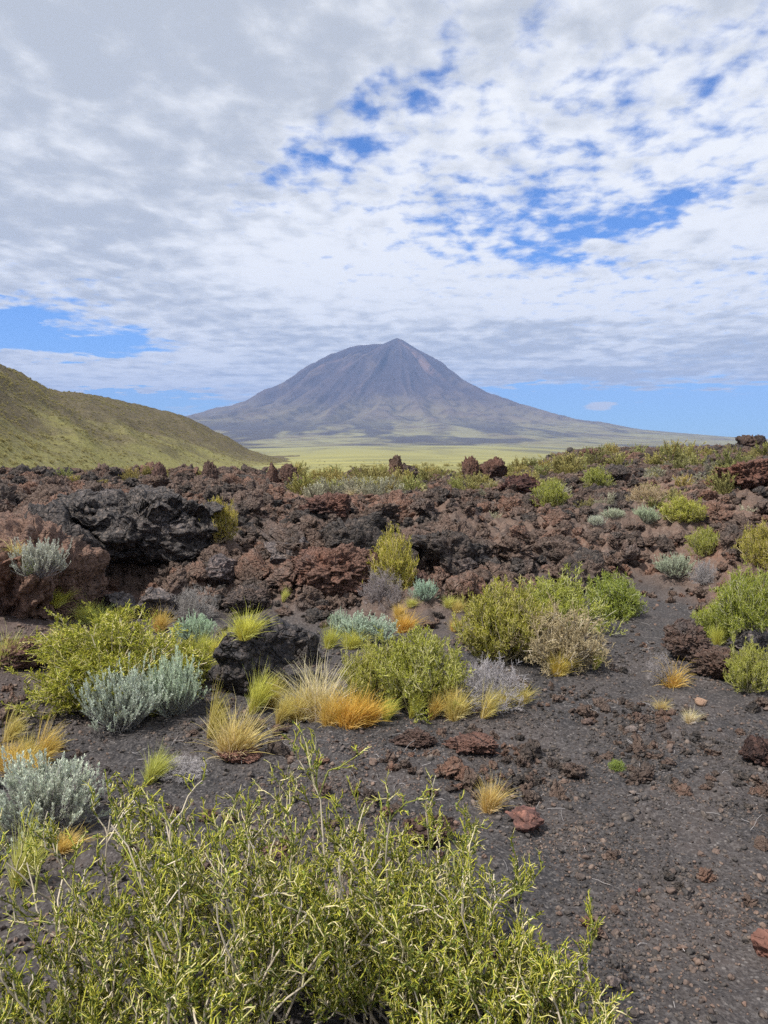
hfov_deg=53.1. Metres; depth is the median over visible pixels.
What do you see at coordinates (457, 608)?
grass tussock
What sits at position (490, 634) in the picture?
yellow green shrub
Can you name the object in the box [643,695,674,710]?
grass tussock
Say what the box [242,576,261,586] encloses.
lava rock
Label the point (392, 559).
yellow green shrub
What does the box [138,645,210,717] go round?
sage shrub
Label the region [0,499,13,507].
lava rock
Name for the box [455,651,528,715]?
dead shrub
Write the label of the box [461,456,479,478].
lava boulder
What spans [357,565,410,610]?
dead shrub
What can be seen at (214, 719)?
grass tussock
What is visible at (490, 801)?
grass tussock
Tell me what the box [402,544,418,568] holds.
lava rock
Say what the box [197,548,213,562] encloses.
lava rock
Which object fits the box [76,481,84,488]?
lava rock
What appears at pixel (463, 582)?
lava rock
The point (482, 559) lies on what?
lava rock
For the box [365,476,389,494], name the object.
cushion plant
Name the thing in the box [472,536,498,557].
lava rock
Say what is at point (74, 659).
green shrub
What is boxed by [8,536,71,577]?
sage shrub
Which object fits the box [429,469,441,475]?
shrub
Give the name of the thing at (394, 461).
lava boulder
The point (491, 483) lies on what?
shrub
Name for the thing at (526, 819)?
flat rock
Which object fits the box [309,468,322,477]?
shrub
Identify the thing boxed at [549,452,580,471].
shrub
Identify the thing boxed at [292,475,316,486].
shrub
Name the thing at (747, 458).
shrub
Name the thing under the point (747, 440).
lava boulder
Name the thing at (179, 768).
dead shrub
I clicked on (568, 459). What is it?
shrub
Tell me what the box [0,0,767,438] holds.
sky
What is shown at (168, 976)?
thorny shrub
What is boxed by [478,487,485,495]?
cushion plant
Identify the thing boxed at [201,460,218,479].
lava boulder
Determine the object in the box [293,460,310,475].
shrub
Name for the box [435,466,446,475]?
shrub
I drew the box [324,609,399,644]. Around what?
sage shrub
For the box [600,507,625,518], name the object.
sage shrub
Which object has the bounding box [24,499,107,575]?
lava boulder
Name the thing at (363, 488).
cushion plant
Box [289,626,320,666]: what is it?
lava boulder
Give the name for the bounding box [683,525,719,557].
yellow green shrub
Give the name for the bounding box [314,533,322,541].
lava rock
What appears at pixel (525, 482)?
lava boulder
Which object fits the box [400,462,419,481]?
lava boulder
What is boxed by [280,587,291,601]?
grass tussock
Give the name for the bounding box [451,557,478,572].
lava boulder
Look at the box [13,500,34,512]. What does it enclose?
lava rock
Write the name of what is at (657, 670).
dead shrub
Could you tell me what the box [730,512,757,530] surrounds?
lava rock
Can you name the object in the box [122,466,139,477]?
shrub
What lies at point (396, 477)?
shrub
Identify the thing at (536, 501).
lava rock
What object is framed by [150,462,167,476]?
lava boulder
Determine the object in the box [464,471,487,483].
shrub
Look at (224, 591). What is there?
lava rock
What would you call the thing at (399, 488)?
cushion plant
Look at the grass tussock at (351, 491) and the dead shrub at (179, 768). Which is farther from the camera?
the grass tussock at (351, 491)
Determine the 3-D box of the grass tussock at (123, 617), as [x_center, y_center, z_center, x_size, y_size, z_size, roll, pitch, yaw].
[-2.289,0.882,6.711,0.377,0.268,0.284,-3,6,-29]
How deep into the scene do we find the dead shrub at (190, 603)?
7.25 m
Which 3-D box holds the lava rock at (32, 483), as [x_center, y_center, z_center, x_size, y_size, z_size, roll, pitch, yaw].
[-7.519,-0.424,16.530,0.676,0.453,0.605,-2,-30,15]
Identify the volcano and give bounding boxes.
[186,338,767,447]
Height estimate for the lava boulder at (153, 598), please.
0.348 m
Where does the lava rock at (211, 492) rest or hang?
on the ground
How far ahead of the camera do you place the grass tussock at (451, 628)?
6.72 m
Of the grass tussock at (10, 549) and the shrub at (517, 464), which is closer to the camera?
the grass tussock at (10, 549)
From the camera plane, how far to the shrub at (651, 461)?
27.21 m
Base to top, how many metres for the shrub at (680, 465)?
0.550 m
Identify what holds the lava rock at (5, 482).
on the ground
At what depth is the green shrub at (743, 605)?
6.11 m
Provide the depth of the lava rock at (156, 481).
15.61 m
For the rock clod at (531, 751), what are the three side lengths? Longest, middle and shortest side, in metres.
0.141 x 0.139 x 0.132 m
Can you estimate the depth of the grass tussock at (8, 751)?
3.90 m
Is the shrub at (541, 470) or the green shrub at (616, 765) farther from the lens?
the shrub at (541, 470)
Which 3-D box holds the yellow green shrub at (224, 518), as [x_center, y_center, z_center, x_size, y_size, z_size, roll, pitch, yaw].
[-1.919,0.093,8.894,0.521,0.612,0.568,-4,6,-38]
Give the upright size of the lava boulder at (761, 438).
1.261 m
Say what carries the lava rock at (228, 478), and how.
on the ground
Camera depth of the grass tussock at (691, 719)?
4.55 m
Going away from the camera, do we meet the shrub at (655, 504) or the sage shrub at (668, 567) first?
the sage shrub at (668, 567)
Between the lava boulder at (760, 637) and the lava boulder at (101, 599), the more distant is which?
the lava boulder at (101, 599)
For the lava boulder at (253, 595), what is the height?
0.324 m
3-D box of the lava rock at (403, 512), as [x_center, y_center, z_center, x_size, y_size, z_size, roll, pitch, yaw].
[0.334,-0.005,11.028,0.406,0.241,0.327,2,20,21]
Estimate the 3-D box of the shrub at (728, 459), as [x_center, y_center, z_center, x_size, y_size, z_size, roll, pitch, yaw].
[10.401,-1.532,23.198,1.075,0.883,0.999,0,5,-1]
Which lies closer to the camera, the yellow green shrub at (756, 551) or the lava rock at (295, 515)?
the yellow green shrub at (756, 551)
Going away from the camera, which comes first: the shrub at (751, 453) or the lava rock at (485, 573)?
the lava rock at (485, 573)
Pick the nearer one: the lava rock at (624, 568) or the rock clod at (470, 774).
the rock clod at (470, 774)
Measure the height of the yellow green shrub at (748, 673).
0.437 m
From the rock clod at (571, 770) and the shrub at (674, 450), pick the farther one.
the shrub at (674, 450)
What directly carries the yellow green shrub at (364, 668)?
on the ground
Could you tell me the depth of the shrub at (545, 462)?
34.70 m
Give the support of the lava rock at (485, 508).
on the ground
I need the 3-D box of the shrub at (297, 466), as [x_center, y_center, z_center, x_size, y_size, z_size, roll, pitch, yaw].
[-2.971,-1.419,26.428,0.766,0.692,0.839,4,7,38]
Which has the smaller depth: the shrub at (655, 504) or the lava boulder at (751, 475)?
the shrub at (655, 504)
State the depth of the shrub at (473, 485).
17.08 m
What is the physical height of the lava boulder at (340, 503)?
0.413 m
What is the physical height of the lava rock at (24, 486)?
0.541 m
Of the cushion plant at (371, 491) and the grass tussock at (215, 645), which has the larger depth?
the cushion plant at (371, 491)
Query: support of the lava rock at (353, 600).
on the ground
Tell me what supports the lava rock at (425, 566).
on the ground
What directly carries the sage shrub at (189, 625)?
on the ground
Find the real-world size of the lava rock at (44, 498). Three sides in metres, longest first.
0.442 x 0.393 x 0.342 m
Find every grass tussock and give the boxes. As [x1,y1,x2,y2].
[0,540,28,555]
[0,626,36,668]
[0,729,38,772]
[0,742,60,774]
[0,804,62,888]
[2,698,29,742]
[14,720,48,759]
[33,705,71,763]
[39,822,109,856]
[50,578,81,608]
[68,597,105,624]
[68,597,119,626]
[103,607,138,627]
[139,741,181,785]
[148,604,178,632]
[188,692,292,762]
[190,623,214,648]
[199,632,222,656]
[206,675,231,738]
[216,618,235,642]
[220,601,278,640]
[242,658,282,714]
[258,667,289,708]
[266,640,366,722]
[271,687,298,724]
[276,675,336,722]
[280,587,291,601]
[311,680,361,728]
[318,671,395,729]
[319,619,345,648]
[337,620,377,649]
[342,484,364,494]
[348,690,396,727]
[377,692,407,720]
[388,606,423,632]
[389,601,408,615]
[404,596,421,606]
[408,687,427,718]
[427,684,449,719]
[435,675,485,721]
[441,678,462,717]
[442,594,461,607]
[448,617,467,631]
[449,593,469,612]
[471,765,516,814]
[480,683,504,718]
[486,683,527,712]
[511,680,540,705]
[543,645,580,676]
[592,643,605,669]
[642,657,694,687]
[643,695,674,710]
[681,708,708,724]
[705,620,731,644]
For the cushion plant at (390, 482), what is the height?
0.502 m
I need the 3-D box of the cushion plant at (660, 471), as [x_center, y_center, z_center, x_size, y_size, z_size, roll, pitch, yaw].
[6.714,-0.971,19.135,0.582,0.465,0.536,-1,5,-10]
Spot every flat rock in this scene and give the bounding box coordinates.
[216,745,263,763]
[387,727,438,747]
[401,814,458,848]
[442,731,499,754]
[505,805,544,832]
[737,734,767,767]
[751,928,767,957]
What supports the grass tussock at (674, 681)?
on the ground
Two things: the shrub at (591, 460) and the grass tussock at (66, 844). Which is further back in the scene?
the shrub at (591, 460)
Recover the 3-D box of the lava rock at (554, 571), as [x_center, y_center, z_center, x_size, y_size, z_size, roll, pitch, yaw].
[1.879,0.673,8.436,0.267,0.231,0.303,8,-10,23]
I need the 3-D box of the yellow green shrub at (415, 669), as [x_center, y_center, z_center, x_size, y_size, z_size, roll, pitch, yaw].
[0.209,0.993,4.846,0.749,0.603,0.816,-3,6,-28]
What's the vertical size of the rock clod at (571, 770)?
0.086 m
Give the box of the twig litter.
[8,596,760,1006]
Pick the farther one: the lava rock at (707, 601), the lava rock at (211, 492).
the lava rock at (211, 492)
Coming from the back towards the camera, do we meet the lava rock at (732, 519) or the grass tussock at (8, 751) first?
the lava rock at (732, 519)
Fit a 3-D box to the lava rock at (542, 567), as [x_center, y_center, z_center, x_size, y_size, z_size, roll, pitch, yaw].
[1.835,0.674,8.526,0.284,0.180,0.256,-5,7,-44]
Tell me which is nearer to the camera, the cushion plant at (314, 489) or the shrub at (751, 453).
the cushion plant at (314, 489)
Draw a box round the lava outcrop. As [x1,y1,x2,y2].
[45,484,224,565]
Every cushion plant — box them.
[302,483,325,496]
[303,484,323,497]
[307,482,326,493]
[319,476,340,493]
[330,476,352,487]
[344,476,361,489]
[351,476,374,494]
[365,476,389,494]
[367,487,382,494]
[373,484,384,494]
[377,474,400,490]
[388,483,405,493]
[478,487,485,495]
[489,510,502,518]
[593,492,615,504]
[644,464,665,476]
[692,472,706,480]
[703,462,717,470]
[739,505,756,511]
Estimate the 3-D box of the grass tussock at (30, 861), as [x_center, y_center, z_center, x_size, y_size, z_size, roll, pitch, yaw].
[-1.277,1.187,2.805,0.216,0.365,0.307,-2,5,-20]
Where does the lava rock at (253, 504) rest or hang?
on the ground
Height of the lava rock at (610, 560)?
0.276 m
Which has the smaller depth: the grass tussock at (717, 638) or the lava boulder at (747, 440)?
the grass tussock at (717, 638)
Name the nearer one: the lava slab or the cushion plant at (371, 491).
the lava slab
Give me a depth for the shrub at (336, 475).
19.30 m
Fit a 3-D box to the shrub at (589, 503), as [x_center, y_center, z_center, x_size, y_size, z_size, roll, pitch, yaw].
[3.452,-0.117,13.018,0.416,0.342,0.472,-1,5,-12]
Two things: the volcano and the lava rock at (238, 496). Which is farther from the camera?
the volcano
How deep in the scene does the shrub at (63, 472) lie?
22.89 m
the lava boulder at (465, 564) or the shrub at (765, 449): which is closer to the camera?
the lava boulder at (465, 564)
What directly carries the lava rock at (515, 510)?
on the ground
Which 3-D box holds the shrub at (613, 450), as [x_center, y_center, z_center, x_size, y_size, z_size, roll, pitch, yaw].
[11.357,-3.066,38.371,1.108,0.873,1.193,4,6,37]
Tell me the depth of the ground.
3.71 m
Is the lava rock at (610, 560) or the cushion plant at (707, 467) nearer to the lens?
the lava rock at (610, 560)
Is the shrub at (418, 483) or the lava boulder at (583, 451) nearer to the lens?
the shrub at (418, 483)
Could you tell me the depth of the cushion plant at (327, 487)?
16.39 m
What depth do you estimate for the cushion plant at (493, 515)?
12.23 m
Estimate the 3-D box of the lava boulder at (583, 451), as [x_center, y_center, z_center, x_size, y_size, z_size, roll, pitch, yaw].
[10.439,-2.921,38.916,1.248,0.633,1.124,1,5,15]
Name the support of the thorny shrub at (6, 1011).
on the ground
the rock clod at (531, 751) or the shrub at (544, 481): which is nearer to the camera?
the rock clod at (531, 751)
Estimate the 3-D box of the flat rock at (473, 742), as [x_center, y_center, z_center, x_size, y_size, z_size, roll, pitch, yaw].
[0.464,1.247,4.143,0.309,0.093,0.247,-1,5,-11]
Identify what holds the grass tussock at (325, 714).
on the ground
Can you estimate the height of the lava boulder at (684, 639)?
0.368 m
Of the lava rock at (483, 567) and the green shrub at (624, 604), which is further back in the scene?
the lava rock at (483, 567)
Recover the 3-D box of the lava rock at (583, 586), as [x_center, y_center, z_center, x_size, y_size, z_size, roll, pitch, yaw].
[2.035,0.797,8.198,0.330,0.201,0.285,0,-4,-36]
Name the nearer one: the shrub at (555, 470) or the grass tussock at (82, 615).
the grass tussock at (82, 615)
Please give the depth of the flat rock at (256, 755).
3.93 m
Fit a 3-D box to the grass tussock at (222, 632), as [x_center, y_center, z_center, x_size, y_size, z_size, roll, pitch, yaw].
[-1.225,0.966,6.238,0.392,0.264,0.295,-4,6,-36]
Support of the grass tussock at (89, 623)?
on the ground
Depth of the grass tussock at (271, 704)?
4.77 m
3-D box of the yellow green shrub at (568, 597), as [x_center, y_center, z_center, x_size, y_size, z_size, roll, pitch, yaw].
[1.534,0.795,6.710,0.996,0.687,1.008,-1,5,-13]
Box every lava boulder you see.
[0,636,48,668]
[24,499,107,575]
[87,590,110,614]
[101,591,136,616]
[135,587,178,618]
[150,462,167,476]
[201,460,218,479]
[205,553,237,585]
[208,663,252,694]
[221,583,268,613]
[263,537,308,564]
[265,462,279,482]
[279,463,296,484]
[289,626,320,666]
[298,492,351,516]
[388,455,403,475]
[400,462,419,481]
[411,568,427,581]
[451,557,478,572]
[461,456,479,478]
[479,456,507,478]
[498,473,540,493]
[578,448,600,456]
[661,618,711,660]
[686,645,739,680]
[706,458,767,491]
[726,624,767,651]
[735,434,766,446]
[754,434,766,446]
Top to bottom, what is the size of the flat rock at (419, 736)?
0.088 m
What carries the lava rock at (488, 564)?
on the ground
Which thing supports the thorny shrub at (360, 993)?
on the ground
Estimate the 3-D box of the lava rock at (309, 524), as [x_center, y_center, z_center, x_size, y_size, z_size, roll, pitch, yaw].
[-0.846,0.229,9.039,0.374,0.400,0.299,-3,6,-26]
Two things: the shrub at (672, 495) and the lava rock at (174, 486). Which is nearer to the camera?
the shrub at (672, 495)
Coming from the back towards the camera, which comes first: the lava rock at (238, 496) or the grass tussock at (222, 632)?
the lava rock at (238, 496)
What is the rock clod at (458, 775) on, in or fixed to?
on the ground
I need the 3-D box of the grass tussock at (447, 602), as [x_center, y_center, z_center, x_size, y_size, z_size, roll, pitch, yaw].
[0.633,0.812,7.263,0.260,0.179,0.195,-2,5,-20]
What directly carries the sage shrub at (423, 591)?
on the ground
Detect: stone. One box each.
[0,591,767,1023]
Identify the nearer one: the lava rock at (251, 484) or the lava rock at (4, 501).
the lava rock at (4, 501)
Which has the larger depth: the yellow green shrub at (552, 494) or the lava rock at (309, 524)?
the yellow green shrub at (552, 494)
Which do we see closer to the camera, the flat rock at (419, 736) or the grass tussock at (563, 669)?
the flat rock at (419, 736)
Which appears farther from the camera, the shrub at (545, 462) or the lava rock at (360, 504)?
the shrub at (545, 462)
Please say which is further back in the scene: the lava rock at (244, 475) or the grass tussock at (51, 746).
the lava rock at (244, 475)
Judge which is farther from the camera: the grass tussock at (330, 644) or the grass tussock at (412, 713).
the grass tussock at (330, 644)
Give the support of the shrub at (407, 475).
on the ground
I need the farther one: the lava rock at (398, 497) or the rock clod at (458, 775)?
the lava rock at (398, 497)
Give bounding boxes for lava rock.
[0,480,12,485]
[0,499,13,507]
[7,483,30,494]
[12,502,41,517]
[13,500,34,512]
[14,491,30,504]
[16,486,23,491]
[25,479,39,487]
[29,483,68,501]
[32,492,66,504]
[33,496,48,502]
[61,486,74,493]
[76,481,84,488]
[81,479,104,491]
[137,570,163,589]
[142,475,171,487]
[156,564,168,577]
[160,567,188,599]
[166,482,182,494]
[185,559,209,588]
[190,484,213,500]
[191,475,223,492]
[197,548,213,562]
[203,485,226,502]
[208,543,230,556]
[211,481,247,492]
[211,587,227,604]
[217,466,233,474]
[221,473,243,483]
[230,514,253,527]
[231,554,240,559]
[232,469,256,475]
[232,490,257,503]
[234,573,262,586]
[236,474,253,478]
[239,495,264,515]
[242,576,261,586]
[243,478,259,490]
[248,487,264,497]
[254,516,275,529]
[266,559,296,589]
[277,514,287,523]
[281,521,305,539]
[289,508,323,523]
[290,499,305,511]
[293,585,324,611]
[295,514,325,535]
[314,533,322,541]
[325,594,348,609]
[341,591,361,608]
[350,502,358,510]
[351,499,366,510]
[359,503,402,520]
[369,489,411,517]
[371,511,396,530]
[400,527,427,544]
[401,504,414,514]
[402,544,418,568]
[409,496,436,518]
[415,493,423,499]
[417,521,437,530]
[417,558,432,573]
[425,575,441,596]
[437,590,447,600]
[444,571,485,611]
[453,570,489,583]
[464,496,479,503]
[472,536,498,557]
[472,568,492,578]
[474,553,490,564]
[475,564,492,573]
[476,530,489,538]
[477,503,488,512]
[485,561,509,570]
[495,535,539,561]
[496,493,523,508]
[500,569,519,581]
[508,506,531,516]
[520,493,541,504]
[520,579,536,585]
[523,578,545,594]
[530,495,543,507]
[537,564,549,573]
[540,508,570,524]
[544,563,566,581]
[548,533,579,544]
[565,578,588,593]
[603,555,622,571]
[604,463,631,481]
[615,530,627,539]
[618,539,641,562]
[619,564,632,576]
[655,534,674,551]
[699,499,732,523]
[705,598,720,609]
[719,524,744,539]
[727,513,735,521]
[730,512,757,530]
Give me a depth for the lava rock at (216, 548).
8.63 m
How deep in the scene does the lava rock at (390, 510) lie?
9.63 m
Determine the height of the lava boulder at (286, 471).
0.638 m
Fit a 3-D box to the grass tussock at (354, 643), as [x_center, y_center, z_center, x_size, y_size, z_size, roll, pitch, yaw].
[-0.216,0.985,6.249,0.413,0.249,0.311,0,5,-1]
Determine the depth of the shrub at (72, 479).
19.99 m
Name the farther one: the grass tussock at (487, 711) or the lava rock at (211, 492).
the lava rock at (211, 492)
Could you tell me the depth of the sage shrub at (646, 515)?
10.90 m
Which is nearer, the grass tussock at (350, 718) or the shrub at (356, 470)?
the grass tussock at (350, 718)
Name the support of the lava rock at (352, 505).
on the ground
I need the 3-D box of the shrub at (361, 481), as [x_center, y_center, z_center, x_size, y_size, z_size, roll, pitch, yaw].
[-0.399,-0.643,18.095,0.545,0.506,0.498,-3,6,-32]
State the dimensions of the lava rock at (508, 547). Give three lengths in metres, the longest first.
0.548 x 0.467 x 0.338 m
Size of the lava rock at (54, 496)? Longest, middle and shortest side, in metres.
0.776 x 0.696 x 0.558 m
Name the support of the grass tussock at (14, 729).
on the ground
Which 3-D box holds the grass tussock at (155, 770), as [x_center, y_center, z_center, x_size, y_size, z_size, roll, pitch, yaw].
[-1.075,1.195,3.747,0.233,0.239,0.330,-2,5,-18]
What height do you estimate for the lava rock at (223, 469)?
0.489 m
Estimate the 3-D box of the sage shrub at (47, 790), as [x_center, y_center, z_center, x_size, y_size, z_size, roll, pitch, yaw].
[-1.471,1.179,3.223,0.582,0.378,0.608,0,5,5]
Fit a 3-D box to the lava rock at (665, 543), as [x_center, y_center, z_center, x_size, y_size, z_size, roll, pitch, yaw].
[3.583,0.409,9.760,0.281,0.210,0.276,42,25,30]
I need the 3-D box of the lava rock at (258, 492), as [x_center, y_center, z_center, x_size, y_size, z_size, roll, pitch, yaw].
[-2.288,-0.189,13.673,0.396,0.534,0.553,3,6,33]
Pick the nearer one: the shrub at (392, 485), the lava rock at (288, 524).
the lava rock at (288, 524)
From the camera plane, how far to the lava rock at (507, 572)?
8.14 m
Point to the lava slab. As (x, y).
(30, 596)
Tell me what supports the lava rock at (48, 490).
on the ground
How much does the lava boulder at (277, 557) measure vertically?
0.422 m
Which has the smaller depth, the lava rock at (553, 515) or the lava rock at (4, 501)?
the lava rock at (553, 515)
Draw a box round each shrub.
[0,745,112,854]
[0,757,439,1023]
[0,905,218,1023]
[1,599,213,720]
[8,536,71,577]
[54,467,72,475]
[66,653,172,733]
[67,475,80,481]
[118,470,140,480]
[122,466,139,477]
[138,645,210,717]
[141,464,152,475]
[156,633,217,689]
[156,752,208,783]
[166,583,218,620]
[168,608,219,644]
[198,496,237,542]
[234,719,544,1023]
[282,461,305,474]
[285,470,321,494]
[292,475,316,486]
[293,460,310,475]
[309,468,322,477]
[316,468,340,484]
[318,477,340,490]
[322,466,340,475]
[324,463,343,474]
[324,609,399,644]
[325,465,351,484]
[327,606,351,632]
[332,632,401,704]
[346,463,362,477]
[352,463,386,483]
[353,475,375,488]
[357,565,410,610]
[359,622,475,723]
[360,473,388,491]
[360,522,418,590]
[368,461,388,476]
[375,481,393,491]
[379,466,408,486]
[383,842,633,1023]
[387,467,414,485]
[396,473,427,490]
[407,576,438,601]
[418,467,442,482]
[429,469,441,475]
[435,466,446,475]
[449,476,464,489]
[450,573,556,664]
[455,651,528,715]
[458,480,481,489]
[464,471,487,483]
[481,479,497,488]
[482,474,491,482]
[507,593,615,678]
[509,456,532,469]
[514,561,627,635]
[516,468,539,480]
[523,456,541,466]
[529,477,571,506]
[531,462,551,475]
[538,453,577,473]
[538,458,556,467]
[538,477,558,492]
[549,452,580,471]
[550,449,589,473]
[558,462,577,473]
[574,497,598,507]
[576,456,589,469]
[579,463,615,486]
[581,566,648,621]
[583,444,609,464]
[587,514,606,526]
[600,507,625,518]
[603,451,632,465]
[604,443,620,453]
[607,759,626,771]
[626,482,667,504]
[627,443,648,452]
[632,504,662,524]
[640,451,668,464]
[640,496,664,508]
[641,480,660,490]
[645,651,673,685]
[652,485,687,500]
[652,552,700,578]
[654,441,688,465]
[657,494,708,523]
[663,438,686,454]
[664,489,682,500]
[670,457,691,469]
[673,473,696,486]
[676,440,705,457]
[682,452,707,465]
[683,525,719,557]
[688,558,716,586]
[690,600,735,642]
[701,446,716,453]
[702,469,737,494]
[709,447,746,467]
[709,558,767,638]
[722,630,767,693]
[725,444,737,452]
[731,517,767,570]
[733,449,760,458]
[734,452,755,462]
[752,440,767,455]
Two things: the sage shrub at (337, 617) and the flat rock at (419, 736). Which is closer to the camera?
the flat rock at (419, 736)
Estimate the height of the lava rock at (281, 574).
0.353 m
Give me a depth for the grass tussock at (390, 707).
4.59 m
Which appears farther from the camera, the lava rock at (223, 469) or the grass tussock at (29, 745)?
the lava rock at (223, 469)
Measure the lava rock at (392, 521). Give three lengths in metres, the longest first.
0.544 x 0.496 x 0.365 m
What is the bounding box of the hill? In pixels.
[0,364,299,469]
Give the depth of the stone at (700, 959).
3.33 m
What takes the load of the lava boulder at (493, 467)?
on the ground
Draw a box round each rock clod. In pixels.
[260,833,291,858]
[265,738,290,755]
[361,788,380,807]
[433,756,463,778]
[451,766,468,780]
[461,768,481,792]
[518,738,542,764]
[549,778,571,801]
[557,762,585,778]
[627,761,654,783]
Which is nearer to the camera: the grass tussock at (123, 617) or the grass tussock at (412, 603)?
the grass tussock at (123, 617)
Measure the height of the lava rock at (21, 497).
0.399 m
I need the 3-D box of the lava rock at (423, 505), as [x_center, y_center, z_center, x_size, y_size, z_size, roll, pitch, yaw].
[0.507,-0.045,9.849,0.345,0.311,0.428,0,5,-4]
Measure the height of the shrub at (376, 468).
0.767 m
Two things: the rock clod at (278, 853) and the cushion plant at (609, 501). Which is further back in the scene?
the cushion plant at (609, 501)
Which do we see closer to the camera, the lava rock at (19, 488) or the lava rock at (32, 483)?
the lava rock at (19, 488)
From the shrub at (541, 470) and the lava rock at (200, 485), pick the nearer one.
the lava rock at (200, 485)
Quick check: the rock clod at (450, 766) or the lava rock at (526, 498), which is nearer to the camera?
the rock clod at (450, 766)
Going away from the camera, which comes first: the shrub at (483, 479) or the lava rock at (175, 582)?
the lava rock at (175, 582)
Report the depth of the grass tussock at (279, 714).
4.49 m
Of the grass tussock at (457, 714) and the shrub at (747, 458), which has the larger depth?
the shrub at (747, 458)
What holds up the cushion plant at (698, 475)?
on the ground
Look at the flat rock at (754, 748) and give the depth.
3.92 m
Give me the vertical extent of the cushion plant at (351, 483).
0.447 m
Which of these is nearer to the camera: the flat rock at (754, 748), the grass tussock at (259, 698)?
the flat rock at (754, 748)
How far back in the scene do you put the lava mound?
7.67 m
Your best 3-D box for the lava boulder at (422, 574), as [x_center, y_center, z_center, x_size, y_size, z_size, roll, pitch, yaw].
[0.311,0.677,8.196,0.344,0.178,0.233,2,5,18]
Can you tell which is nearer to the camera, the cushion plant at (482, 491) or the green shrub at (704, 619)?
the green shrub at (704, 619)
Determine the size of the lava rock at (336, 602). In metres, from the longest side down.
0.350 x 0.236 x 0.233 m
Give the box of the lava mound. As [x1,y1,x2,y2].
[284,542,383,596]
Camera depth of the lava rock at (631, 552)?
9.43 m
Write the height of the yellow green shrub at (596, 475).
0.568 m
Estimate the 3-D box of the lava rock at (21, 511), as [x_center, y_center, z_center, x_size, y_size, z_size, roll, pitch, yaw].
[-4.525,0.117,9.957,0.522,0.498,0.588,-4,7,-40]
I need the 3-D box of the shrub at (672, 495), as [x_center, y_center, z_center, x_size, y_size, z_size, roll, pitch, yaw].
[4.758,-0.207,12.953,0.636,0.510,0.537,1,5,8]
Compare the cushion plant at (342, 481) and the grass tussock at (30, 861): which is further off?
the cushion plant at (342, 481)
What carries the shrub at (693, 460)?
on the ground
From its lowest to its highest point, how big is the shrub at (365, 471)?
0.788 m
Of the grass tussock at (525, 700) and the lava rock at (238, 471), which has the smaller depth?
the grass tussock at (525, 700)
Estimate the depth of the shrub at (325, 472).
20.58 m
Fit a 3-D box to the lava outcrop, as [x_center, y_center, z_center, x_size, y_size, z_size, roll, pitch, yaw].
[-2.973,0.363,9.055,2.153,1.338,1.614,-2,5,-18]
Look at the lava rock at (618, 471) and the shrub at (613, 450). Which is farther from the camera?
the shrub at (613, 450)
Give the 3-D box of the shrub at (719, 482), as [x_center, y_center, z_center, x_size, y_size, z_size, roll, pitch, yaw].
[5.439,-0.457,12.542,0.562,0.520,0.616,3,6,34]
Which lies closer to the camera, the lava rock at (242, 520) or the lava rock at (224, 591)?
the lava rock at (224, 591)
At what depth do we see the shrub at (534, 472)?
19.14 m
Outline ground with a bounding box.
[0,445,767,1023]
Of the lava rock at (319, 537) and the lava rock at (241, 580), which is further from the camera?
the lava rock at (319, 537)
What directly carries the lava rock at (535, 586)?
on the ground
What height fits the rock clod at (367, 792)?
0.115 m
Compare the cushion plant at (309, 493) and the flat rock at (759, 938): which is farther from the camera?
the cushion plant at (309, 493)
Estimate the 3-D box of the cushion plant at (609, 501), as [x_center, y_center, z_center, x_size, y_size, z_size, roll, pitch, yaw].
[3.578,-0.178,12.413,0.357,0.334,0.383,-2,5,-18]
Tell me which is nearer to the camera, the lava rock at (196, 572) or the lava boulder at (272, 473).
the lava rock at (196, 572)
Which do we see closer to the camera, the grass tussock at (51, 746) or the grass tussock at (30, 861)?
the grass tussock at (30, 861)
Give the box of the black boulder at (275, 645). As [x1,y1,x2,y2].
[212,615,309,689]
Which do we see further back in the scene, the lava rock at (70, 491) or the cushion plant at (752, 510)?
the lava rock at (70, 491)
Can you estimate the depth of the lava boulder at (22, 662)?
5.14 m
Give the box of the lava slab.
[0,510,110,619]
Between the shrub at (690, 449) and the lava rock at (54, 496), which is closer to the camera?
the lava rock at (54, 496)
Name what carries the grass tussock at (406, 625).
on the ground
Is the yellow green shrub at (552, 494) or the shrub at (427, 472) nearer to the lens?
the yellow green shrub at (552, 494)
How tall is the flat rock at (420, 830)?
0.146 m
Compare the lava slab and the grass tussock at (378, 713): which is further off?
the lava slab
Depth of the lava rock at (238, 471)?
20.82 m
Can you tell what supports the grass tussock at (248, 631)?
on the ground
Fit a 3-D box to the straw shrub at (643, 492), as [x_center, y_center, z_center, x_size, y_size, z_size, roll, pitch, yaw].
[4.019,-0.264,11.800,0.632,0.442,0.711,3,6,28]
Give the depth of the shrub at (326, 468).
26.46 m

